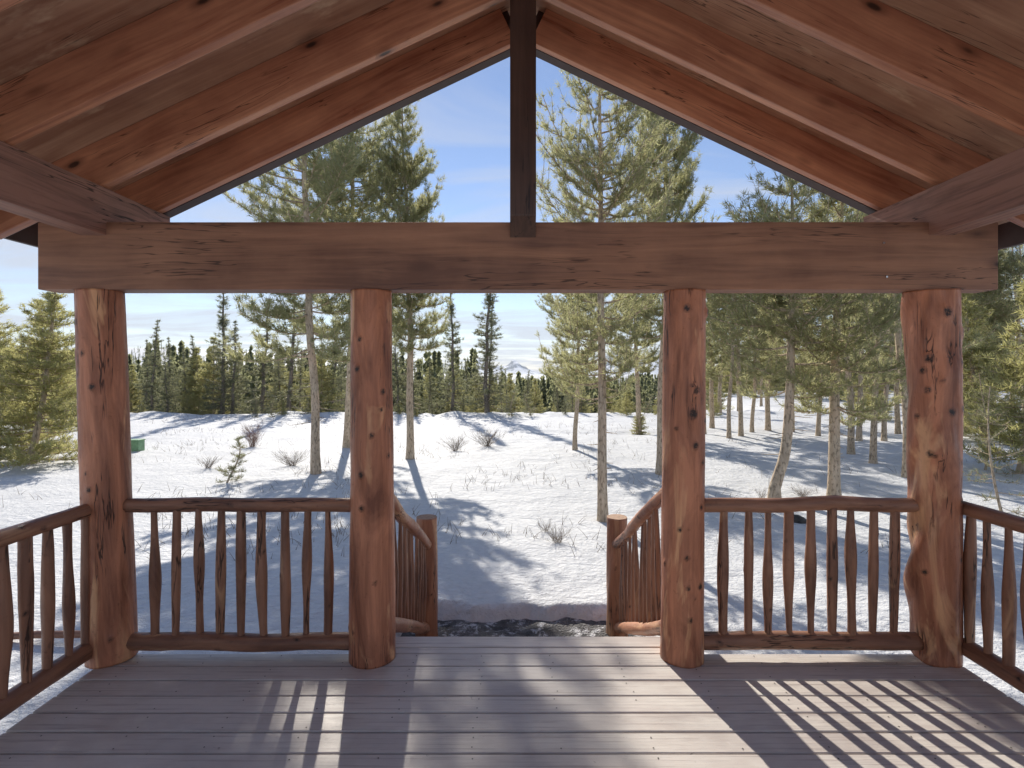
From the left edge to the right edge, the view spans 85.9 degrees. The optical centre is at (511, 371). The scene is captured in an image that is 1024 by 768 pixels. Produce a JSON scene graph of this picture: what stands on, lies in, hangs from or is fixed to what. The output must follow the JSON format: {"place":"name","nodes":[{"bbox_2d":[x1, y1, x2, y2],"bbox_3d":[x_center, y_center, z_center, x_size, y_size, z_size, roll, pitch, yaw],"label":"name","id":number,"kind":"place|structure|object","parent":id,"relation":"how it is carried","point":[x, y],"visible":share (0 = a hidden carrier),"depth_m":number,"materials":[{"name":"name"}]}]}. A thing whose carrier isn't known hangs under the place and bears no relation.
{"place":"outdoors","nodes":[
{"label":"outdoors","id":0,"kind":"place"},
{"bbox_2d":[13,630,79,639],"bbox_3d":[-4.236,2.288,4.769,1.408,0.075,0.072,-1,0,-1],"label":"log pole","id":1,"kind":"object","parent":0,"point":[57,634],"visible":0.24,"depth_m":4.75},
{"bbox_2d":[0,348,1023,734],"bbox_3d":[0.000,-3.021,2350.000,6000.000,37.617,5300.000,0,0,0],"label":"snow ground","id":2,"kind":"structure","parent":0,"point":[518,572],"depth_m":9.72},
{"bbox_2d":[0,287,75,460],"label":"pine tree","id":3,"kind":"object","parent":2,"relation":"on","point":[3,345],"visible":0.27,"depth_m":15.06,"materials":[{"name":"green plant"}]},
{"bbox_2d":[0,291,77,468],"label":"pine tree","id":4,"kind":"object","parent":2,"relation":"on","point":[43,400],"visible":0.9,"depth_m":14.26,"materials":[{"name":"green plant"}]},
{"bbox_2d":[6,297,76,430],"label":"pine tree","id":5,"kind":"object","parent":2,"relation":"on","point":[30,328],"visible":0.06,"depth_m":21.69,"materials":[{"name":"green plant"}]},
{"bbox_2d":[129,365,143,412],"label":"conifer","id":6,"kind":"object","parent":2,"relation":"on","point":[132,390],"visible":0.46,"depth_m":35.26,"materials":[{"name":"green plant"}]},
{"bbox_2d":[131,439,145,450],"bbox_3d":[-11.348,2.222,16.600,0.370,0.382,0.330,0,0,0],"label":"utility box","id":7,"kind":"object","parent":2,"relation":"on","point":[139,444],"visible":0.69,"depth_m":16.46,"materials":[{"name":"green paint"}]},
{"bbox_2d":[131,339,160,411],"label":"conifer","id":8,"kind":"object","parent":2,"relation":"on","point":[146,373],"visible":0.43,"depth_m":35.14,"materials":[{"name":"green plant"}]},
{"bbox_2d":[133,319,174,412],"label":"spruce tree","id":9,"kind":"object","parent":2,"relation":"on","point":[152,385],"visible":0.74,"depth_m":32.92,"materials":[{"name":"green plant"}]},
{"bbox_2d":[154,357,180,412],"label":"spruce tree","id":10,"kind":"object","parent":2,"relation":"on","point":[166,395],"visible":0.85,"depth_m":31.39,"materials":[{"name":"green plant"}]},
{"bbox_2d":[158,336,179,410],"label":"conifer","id":11,"kind":"object","parent":2,"relation":"on","point":[171,372],"visible":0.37,"depth_m":35.63,"materials":[{"name":"green plant"}]},
{"bbox_2d":[171,345,197,411],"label":"spruce tree","id":12,"kind":"object","parent":2,"relation":"on","point":[180,371],"visible":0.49,"depth_m":34.05,"materials":[{"name":"green plant"}]},
{"bbox_2d":[180,334,206,410],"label":"conifer","id":13,"kind":"object","parent":2,"relation":"on","point":[192,342],"visible":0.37,"depth_m":33.66,"materials":[{"name":"green plant"}]},
{"bbox_2d":[174,347,218,413],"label":"conifer","id":14,"kind":"object","parent":2,"relation":"on","point":[193,381],"visible":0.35,"depth_m":33.35,"materials":[{"name":"green plant"}]},
{"bbox_2d":[179,336,230,413],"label":"conifer","id":15,"kind":"object","parent":2,"relation":"on","point":[204,373],"visible":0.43,"depth_m":32.33,"materials":[{"name":"green plant"}]},
{"bbox_2d":[199,293,251,413],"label":"conifer","id":16,"kind":"object","parent":2,"relation":"on","point":[223,320],"visible":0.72,"depth_m":31.00,"materials":[{"name":"green plant"}]},
{"bbox_2d":[214,435,250,482],"bbox_3d":[-6.003,1.867,11.800,0.778,1.111,0.681,0,0,28],"label":"fir seedling","id":17,"kind":"object","parent":2,"relation":"on","point":[239,456],"visible":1,"depth_m":11.76,"materials":[{"name":"green plant"}]},
{"bbox_2d":[209,319,256,414],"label":"spruce tree","id":18,"kind":"object","parent":2,"relation":"on","point":[232,380],"visible":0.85,"depth_m":30.97,"materials":[{"name":"green plant"}]},
{"bbox_2d":[241,419,265,446],"bbox_3d":[-8.270,1.934,17.622,0.885,0.948,0.906,0,0,30],"label":"bare shrub","id":19,"kind":"object","parent":2,"relation":"on","point":[253,441],"visible":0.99,"depth_m":17.56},
{"bbox_2d":[239,305,281,413],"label":"spruce tree","id":20,"kind":"object","parent":2,"relation":"on","point":[264,372],"visible":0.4,"depth_m":33.09,"materials":[{"name":"green plant"}]},
{"bbox_2d":[269,343,292,410],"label":"conifer","id":21,"kind":"object","parent":2,"relation":"on","point":[279,377],"visible":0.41,"depth_m":34.22,"materials":[{"name":"green plant"}]},
{"bbox_2d":[276,396,288,414],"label":"young conifer","id":22,"kind":"object","parent":2,"relation":"on","point":[282,408],"visible":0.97,"depth_m":29.57,"materials":[{"name":"green plant"}]},
{"bbox_2d":[259,293,308,412],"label":"spruce tree","id":23,"kind":"object","parent":2,"relation":"on","point":[289,395],"visible":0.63,"depth_m":31.97,"materials":[{"name":"green plant"}]},
{"bbox_2d":[264,358,303,413],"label":"conifer","id":24,"kind":"object","parent":2,"relation":"on","point":[283,387],"visible":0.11,"depth_m":39.03,"materials":[{"name":"plant"}]},
{"bbox_2d":[272,448,309,465],"bbox_3d":[-5.528,2.091,13.718,1.050,0.542,1.118,0,0,0],"label":"bare shrub","id":25,"kind":"object","parent":2,"relation":"on","point":[291,462],"visible":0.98,"depth_m":13.70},
{"bbox_2d":[292,351,305,407],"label":"conifer","id":26,"kind":"object","parent":2,"relation":"on","point":[299,376],"visible":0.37,"depth_m":36.26,"materials":[{"name":"green plant"}]},
{"bbox_2d":[219,129,395,474],"bbox_3d":[-4.924,-4.220,12.831,4.304,13.244,4.911,0,0,-14],"label":"pine tree","id":27,"kind":"object","parent":2,"relation":"on","point":[338,164],"visible":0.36,"depth_m":12.49,"materials":[{"name":"green plant"}]},
{"bbox_2d":[291,358,327,410],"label":"conifer","id":28,"kind":"object","parent":2,"relation":"on","point":[304,380],"visible":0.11,"depth_m":40.44,"materials":[{"name":"plant"}]},
{"bbox_2d":[296,345,345,411],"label":"conifer","id":29,"kind":"object","parent":2,"relation":"on","point":[325,377],"visible":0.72,"depth_m":31.70,"materials":[{"name":"green plant"}]},
{"bbox_2d":[319,317,347,411],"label":"spruce tree","id":30,"kind":"object","parent":2,"relation":"on","point":[338,381],"visible":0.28,"depth_m":33.93,"materials":[{"name":"green plant"}]},
{"bbox_2d":[271,113,427,447],"bbox_3d":[-5.108,-4.303,17.233,4.646,13.501,4.712,0,0,-25],"label":"pine tree","id":31,"kind":"object","parent":2,"relation":"on","point":[327,216],"visible":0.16,"depth_m":16.72,"materials":[{"name":"green plant"}]},
{"bbox_2d":[392,332,406,411],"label":"spruce tree","id":32,"kind":"object","parent":2,"relation":"on","point":[398,376],"visible":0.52,"depth_m":32.49,"materials":[{"name":"green plant"}]},
{"bbox_2d":[361,100,452,459],"bbox_3d":[-2.835,-2.657,15.037,2.676,10.126,2.801,0,0,29],"label":"pine tree","id":33,"kind":"object","parent":2,"relation":"on","point":[411,179],"visible":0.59,"depth_m":14.68,"materials":[{"name":"green plant"}]},
{"bbox_2d":[400,351,424,412],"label":"conifer","id":34,"kind":"object","parent":2,"relation":"on","point":[415,386],"visible":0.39,"depth_m":32.06,"materials":[{"name":"green plant"}]},
{"bbox_2d":[414,367,443,414],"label":"conifer","id":35,"kind":"object","parent":2,"relation":"on","point":[425,393],"visible":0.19,"depth_m":43.35,"materials":[{"name":"plant"}]},
{"bbox_2d":[419,360,440,413],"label":"conifer","id":36,"kind":"object","parent":2,"relation":"on","point":[428,389],"visible":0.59,"depth_m":34.90,"materials":[{"name":"green plant"}]},
{"bbox_2d":[430,293,471,413],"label":"conifer","id":37,"kind":"object","parent":2,"relation":"on","point":[453,379],"visible":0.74,"depth_m":31.38,"materials":[{"name":"green plant"}]},
{"bbox_2d":[437,435,467,450],"bbox_3d":[-1.760,2.092,16.451,1.014,0.605,0.981,0,0,-25],"label":"bare shrub","id":38,"kind":"object","parent":2,"relation":"on","point":[457,447],"visible":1,"depth_m":16.52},
{"bbox_2d":[445,374,472,411],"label":"conifer","id":39,"kind":"object","parent":2,"relation":"on","point":[460,406],"visible":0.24,"depth_m":34.23,"materials":[{"name":"green plant"}]},
{"bbox_2d":[459,357,470,408],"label":"conifer","id":40,"kind":"object","parent":2,"relation":"on","point":[465,371],"visible":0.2,"depth_m":37.72,"materials":[{"name":"green plant"}]},
{"bbox_2d":[465,373,494,412],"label":"conifer","id":41,"kind":"object","parent":2,"relation":"on","point":[479,409],"visible":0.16,"depth_m":35.96,"materials":[{"name":"plant"}]},
{"bbox_2d":[459,423,506,446],"bbox_3d":[-0.773,1.984,17.310,1.589,0.771,1.492,0,0,33],"label":"bare shrub","id":42,"kind":"object","parent":2,"relation":"on","point":[488,440],"visible":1,"depth_m":17.29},
{"bbox_2d":[460,293,517,412],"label":"conifer","id":43,"kind":"object","parent":2,"relation":"on","point":[485,346],"visible":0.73,"depth_m":30.56,"materials":[{"name":"green plant"}]},
{"bbox_2d":[479,304,499,409],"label":"spruce tree","id":44,"kind":"object","parent":2,"relation":"on","point":[489,364],"visible":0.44,"depth_m":31.04,"materials":[{"name":"green plant"}]},
{"bbox_2d":[2,413,1003,560],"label":"dry stalks","id":45,"kind":"object","parent":2,"relation":"on","point":[407,486],"visible":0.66,"depth_m":11.08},
{"bbox_2d":[0,340,1013,413],"bbox_3d":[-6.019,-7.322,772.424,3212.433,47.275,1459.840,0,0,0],"label":"forest","id":46,"kind":"object","parent":2,"relation":"on","point":[648,383],"visible":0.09,"depth_m":48.70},
{"bbox_2d":[497,372,522,412],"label":"conifer","id":47,"kind":"object","parent":2,"relation":"on","point":[510,380],"visible":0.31,"depth_m":37.68,"materials":[{"name":"green plant"}]},
{"bbox_2d":[0,637,1023,767],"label":"deck","id":48,"kind":"structure","parent":2,"relation":"on","point":[527,702],"depth_m":2.75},
{"bbox_2d":[74,288,137,668],"bbox_3d":[-2.421,0.610,3.279,0.264,2.181,0.266,-2,0,0],"label":"porch post","id":49,"kind":"object","parent":48,"relation":"on","point":[103,423],"visible":0.9,"depth_m":3.18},
{"bbox_2d":[0,504,92,719],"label":"porch railing","id":50,"kind":"object","parent":49,"relation":"attached to","point":[31,685],"visible":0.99,"depth_m":2.87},
{"bbox_2d":[123,497,349,651],"bbox_3d":[-1.615,1.206,3.277,1.370,0.911,0.111,0,0,0],"label":"porch railing","id":51,"kind":"object","parent":49,"relation":"attached to","point":[200,638],"visible":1,"depth_m":3.25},
{"bbox_2d":[348,289,395,669],"bbox_3d":[-0.835,0.610,3.279,0.273,2.180,0.273,0,0,0],"label":"porch post","id":52,"kind":"object","parent":48,"relation":"on","point":[372,616],"visible":1,"depth_m":3.17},
{"bbox_2d":[660,288,707,668],"bbox_3d":[1.020,0.610,3.279,0.253,2.180,0.260,0,0,0],"label":"porch post","id":53,"kind":"object","parent":48,"relation":"on","point":[685,314],"visible":1,"depth_m":3.17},
{"bbox_2d":[704,495,923,650],"bbox_3d":[1.760,1.198,3.280,1.320,0.922,0.110,0,0,0],"label":"porch railing","id":54,"kind":"object","parent":53,"relation":"attached to","point":[831,638],"visible":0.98,"depth_m":3.26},
{"bbox_2d":[900,288,963,667],"bbox_3d":[2.506,0.610,3.277,0.302,2.180,0.296,-1,0,0],"label":"porch post","id":55,"kind":"object","parent":48,"relation":"on","point":[932,328],"visible":0.98,"depth_m":3.17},
{"bbox_2d":[0,0,1023,292],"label":"porch roof","id":56,"kind":"structure","parent":55,"relation":"on","point":[128,128],"depth_m":3.19,"materials":[{"name":"brown wood"}]},
{"bbox_2d":[962,501,1023,693],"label":"porch railing","id":57,"kind":"object","parent":55,"relation":"attached to","point":[1006,669],"visible":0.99,"depth_m":3.04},
{"bbox_2d":[503,389,521,416],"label":"young conifer","id":58,"kind":"object","parent":2,"relation":"on","point":[509,410],"visible":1,"depth_m":29.43,"materials":[{"name":"green plant"}]},
{"bbox_2d":[400,617,645,636],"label":"gravel path","id":59,"kind":"structure","parent":2,"relation":"on","point":[567,627],"depth_m":5.38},
{"bbox_3d":[0.100,2.140,4.160,1.940,0.820,1.220,0,0,0],"label":"staircase","id":60,"kind":"object","parent":59,"relation":"on","visible":0},
{"bbox_2d":[394,494,437,636],"bbox_3d":[-0.818,1.596,4.365,0.215,1.908,2.051,0,0,0],"label":"stair railing","id":61,"kind":"object","parent":60,"relation":"on","point":[416,579],"visible":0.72,"depth_m":4.69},
{"bbox_2d":[606,488,661,636],"bbox_3d":[1.008,1.594,4.365,0.211,1.912,2.048,0,0,0],"label":"stair railing","id":62,"kind":"object","parent":60,"relation":"on","point":[633,599],"visible":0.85,"depth_m":4.45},
{"bbox_2d":[520,371,532,412],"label":"conifer","id":63,"kind":"object","parent":2,"relation":"on","point":[527,391],"visible":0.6,"depth_m":33.13,"materials":[{"name":"green plant"}]},
{"bbox_2d":[522,392,537,414],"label":"young conifer","id":64,"kind":"object","parent":2,"relation":"on","point":[528,409],"visible":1,"depth_m":29.31,"materials":[{"name":"plant"}]},
{"bbox_2d":[521,378,545,412],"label":"conifer","id":65,"kind":"object","parent":2,"relation":"on","point":[534,393],"visible":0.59,"depth_m":34.38,"materials":[{"name":"plant"}]},
{"bbox_2d":[540,522,576,543],"bbox_3d":[0.653,2.250,7.684,0.507,0.313,0.524,0,0,8],"label":"bare shrub","id":66,"kind":"object","parent":2,"relation":"on","point":[558,537],"visible":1,"depth_m":7.73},
{"bbox_2d":[534,202,626,449],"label":"pine tree","id":67,"kind":"object","parent":2,"relation":"on","point":[547,298],"visible":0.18,"depth_m":16.30,"materials":[{"name":"green plant"}]},
{"bbox_2d":[534,69,681,522],"bbox_3d":[1.435,-1.762,9.086,2.674,8.479,2.931,0,0,27],"label":"pine tree","id":68,"kind":"object","parent":2,"relation":"on","point":[602,159],"visible":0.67,"depth_m":8.75,"materials":[{"name":"green plant"}]},
{"bbox_2d":[596,381,620,412],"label":"conifer","id":69,"kind":"object","parent":2,"relation":"on","point":[608,390],"visible":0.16,"depth_m":40.40,"materials":[{"name":"green plant"}]},
{"bbox_2d":[616,384,635,412],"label":"conifer","id":70,"kind":"object","parent":2,"relation":"on","point":[631,405],"visible":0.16,"depth_m":43.64,"materials":[{"name":"green plant"}]},
{"bbox_2d":[619,394,633,415],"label":"young conifer","id":71,"kind":"object","parent":2,"relation":"on","point":[627,411],"visible":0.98,"depth_m":29.62,"materials":[{"name":"green plant"}]},
{"bbox_2d":[606,217,660,434],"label":"pine tree","id":72,"kind":"object","parent":2,"relation":"on","point":[650,358],"visible":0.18,"depth_m":21.63,"materials":[{"name":"green plant"}]},
{"bbox_2d":[629,411,650,434],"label":"young pine","id":73,"kind":"object","parent":2,"relation":"on","point":[643,418],"visible":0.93,"depth_m":21.71,"materials":[{"name":"green plant"}]},
{"bbox_2d":[612,105,722,474],"bbox_3d":[3.663,-3.135,12.956,2.547,11.181,2.433,0,0,42],"label":"pine tree","id":74,"kind":"object","parent":2,"relation":"on","point":[683,181],"visible":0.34,"depth_m":12.78,"materials":[{"name":"green plant"}]},
{"bbox_2d":[706,351,732,409],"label":"conifer","id":75,"kind":"object","parent":2,"relation":"on","point":[716,391],"visible":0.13,"depth_m":35.34,"materials":[{"name":"green plant"}]},
{"bbox_2d":[706,295,734,427],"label":"pine tree","id":76,"kind":"object","parent":2,"relation":"on","point":[711,356],"visible":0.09,"depth_m":23.10,"materials":[{"name":"green plant"}]},
{"bbox_2d":[705,293,742,433],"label":"pine tree","id":77,"kind":"object","parent":2,"relation":"on","point":[714,348],"visible":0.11,"depth_m":20.64,"materials":[{"name":"green plant"}]},
{"bbox_2d":[706,305,749,412],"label":"pine tree","id":78,"kind":"object","parent":2,"relation":"on","point":[719,387],"visible":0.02,"depth_m":30.44,"materials":[{"name":"green plant"}]},
{"bbox_2d":[716,362,748,394],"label":"young pine","id":79,"kind":"object","parent":2,"relation":"on","point":[726,385],"visible":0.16,"depth_m":53.08,"materials":[{"name":"green plant"}]},
{"bbox_2d":[706,293,766,437],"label":"pine tree","id":80,"kind":"object","parent":2,"relation":"on","point":[730,354],"visible":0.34,"depth_m":19.54,"materials":[{"name":"green plant"}]},
{"bbox_2d":[721,293,755,435],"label":"pine tree","id":81,"kind":"object","parent":2,"relation":"on","point":[740,418],"visible":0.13,"depth_m":19.99,"materials":[{"name":"green plant"}]},
{"bbox_2d":[719,293,788,431],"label":"pine tree","id":82,"kind":"object","parent":2,"relation":"on","point":[761,360],"visible":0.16,"depth_m":21.66,"materials":[{"name":"green plant"}]},
{"bbox_2d":[757,358,785,392],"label":"young pine","id":83,"kind":"object","parent":2,"relation":"on","point":[773,382],"visible":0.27,"depth_m":50.52,"materials":[{"name":"green plant"}]},
{"bbox_2d":[760,210,785,430],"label":"pine tree","id":84,"kind":"object","parent":2,"relation":"on","point":[767,417],"visible":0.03,"depth_m":22.34,"materials":[{"name":"green plant"}]},
{"bbox_2d":[745,196,824,431],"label":"pine tree","id":85,"kind":"object","parent":2,"relation":"on","point":[787,210],"visible":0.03,"depth_m":22.16,"materials":[{"name":"green plant"}]},
{"bbox_2d":[706,159,901,497],"bbox_3d":[5.237,-0.826,10.339,4.200,6.580,3.605,0,0,20],"label":"pine tree","id":86,"kind":"object","parent":2,"relation":"on","point":[779,472],"visible":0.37,"depth_m":10.22,"materials":[{"name":"green plant"}]},
{"bbox_2d":[775,197,868,435],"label":"pine tree","id":87,"kind":"object","parent":2,"relation":"on","point":[818,426],"visible":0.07,"depth_m":20.36,"materials":[{"name":"green plant"}]},
{"bbox_2d":[747,184,907,495],"bbox_3d":[6.041,-0.921,10.430,3.339,6.755,3.740,0,0,-11],"label":"pine tree","id":88,"kind":"object","parent":2,"relation":"on","point":[835,411],"visible":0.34,"depth_m":9.98,"materials":[{"name":"green plant"}]},
{"bbox_2d":[819,195,874,454],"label":"pine tree","id":89,"kind":"object","parent":2,"relation":"on","point":[851,443],"visible":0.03,"depth_m":15.58,"materials":[{"name":"green plant"}]},
{"bbox_2d":[840,373,863,407],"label":"young pine","id":90,"kind":"object","parent":2,"relation":"on","point":[855,390],"visible":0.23,"depth_m":34.97,"materials":[{"name":"green plant"}]},
{"bbox_2d":[852,296,875,440],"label":"pine tree","id":91,"kind":"object","parent":2,"relation":"on","point":[859,428],"depth_m":18.76,"materials":[{"name":"green plant"}]},
{"bbox_2d":[826,220,903,463],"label":"pine tree","id":92,"kind":"object","parent":2,"relation":"on","point":[873,459],"visible":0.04,"depth_m":13.89,"materials":[{"name":"green plant"}]},
{"bbox_2d":[854,361,894,420],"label":"young pine","id":93,"kind":"object","parent":2,"relation":"on","point":[867,398],"visible":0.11,"depth_m":26.77,"materials":[{"name":"green plant"}]},
{"bbox_2d":[866,293,903,440],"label":"pine tree","id":94,"kind":"object","parent":2,"relation":"on","point":[884,422],"visible":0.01,"depth_m":18.81,"materials":[{"name":"green plant"}]},
{"bbox_2d":[882,315,902,433],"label":"pine tree","id":95,"kind":"object","parent":2,"relation":"on","point":[897,429],"visible":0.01,"depth_m":21.28,"materials":[{"name":"green plant"}]},
{"bbox_2d":[837,201,1001,477],"bbox_3d":[8.548,-1.856,11.814,3.374,8.458,3.095,0,0,6],"label":"pine tree","id":96,"kind":"object","parent":2,"relation":"on","point":[898,345],"visible":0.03,"depth_m":12.10,"materials":[{"name":"green plant"}]},
{"bbox_2d":[964,369,1015,469],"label":"sapling","id":97,"kind":"object","parent":2,"relation":"on","point":[969,420],"visible":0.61,"depth_m":13.17,"materials":[{"name":"green plant"}]},
{"bbox_2d":[961,250,1019,430],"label":"pine tree","id":98,"kind":"object","parent":2,"relation":"on","point":[986,302],"visible":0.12,"depth_m":21.42,"materials":[{"name":"green plant"}]},
{"bbox_2d":[965,251,1015,418],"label":"pine tree","id":99,"kind":"object","parent":2,"relation":"on","point":[1008,343],"visible":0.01,"depth_m":23.36,"materials":[{"name":"green plant"}]},
{"bbox_2d":[961,247,1022,365],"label":"pine tree","id":100,"kind":"object","parent":2,"relation":"on","point":[1003,264],"visible":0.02,"depth_m":22.30,"materials":[{"name":"green plant"}]},
{"bbox_2d":[961,293,1023,441],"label":"pine tree","id":101,"kind":"object","parent":2,"relation":"on","point":[970,360],"visible":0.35,"depth_m":18.83,"materials":[{"name":"green plant"}]},
{"bbox_2d":[967,251,1018,420],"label":"conifer","id":102,"kind":"object","parent":2,"relation":"on","point":[997,343],"visible":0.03,"depth_m":23.54,"materials":[{"name":"green plant"}]},
{"bbox_2d":[963,279,1023,472],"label":"pine tree","id":103,"kind":"object","parent":2,"relation":"on","point":[1015,390],"visible":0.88,"depth_m":13.13,"materials":[{"name":"green plant"}]},
{"bbox_2d":[963,383,1023,516],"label":"sapling","id":104,"kind":"object","parent":2,"relation":"on","point":[997,498],"visible":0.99,"depth_m":9.54,"materials":[{"name":"plant"}]},
{"bbox_2d":[980,245,1023,414],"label":"pine tree","id":105,"kind":"object","parent":2,"relation":"on","point":[1018,259],"visible":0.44,"depth_m":22.13,"materials":[{"name":"green plant"}]},
{"bbox_2d":[990,395,1023,476],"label":"sapling","id":106,"kind":"object","parent":2,"relation":"on","point":[1010,469],"visible":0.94,"depth_m":12.41,"materials":[{"name":"green plant"}]},
{"bbox_2d":[1000,244,1023,410],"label":"pine tree","id":107,"kind":"object","parent":2,"relation":"on","point":[1015,294],"visible":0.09,"depth_m":30.15,"materials":[{"name":"green plant"}]},
{"bbox_2d":[0,57,1023,373],"label":"sky","id":108,"kind":"structure","parent":0,"point":[467,120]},
{"bbox_2d":[415,352,706,373],"bbox_3d":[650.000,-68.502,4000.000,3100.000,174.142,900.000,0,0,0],"label":"mountains","id":109,"kind":"structure","parent":0,"point":[513,366],"depth_m":3781.08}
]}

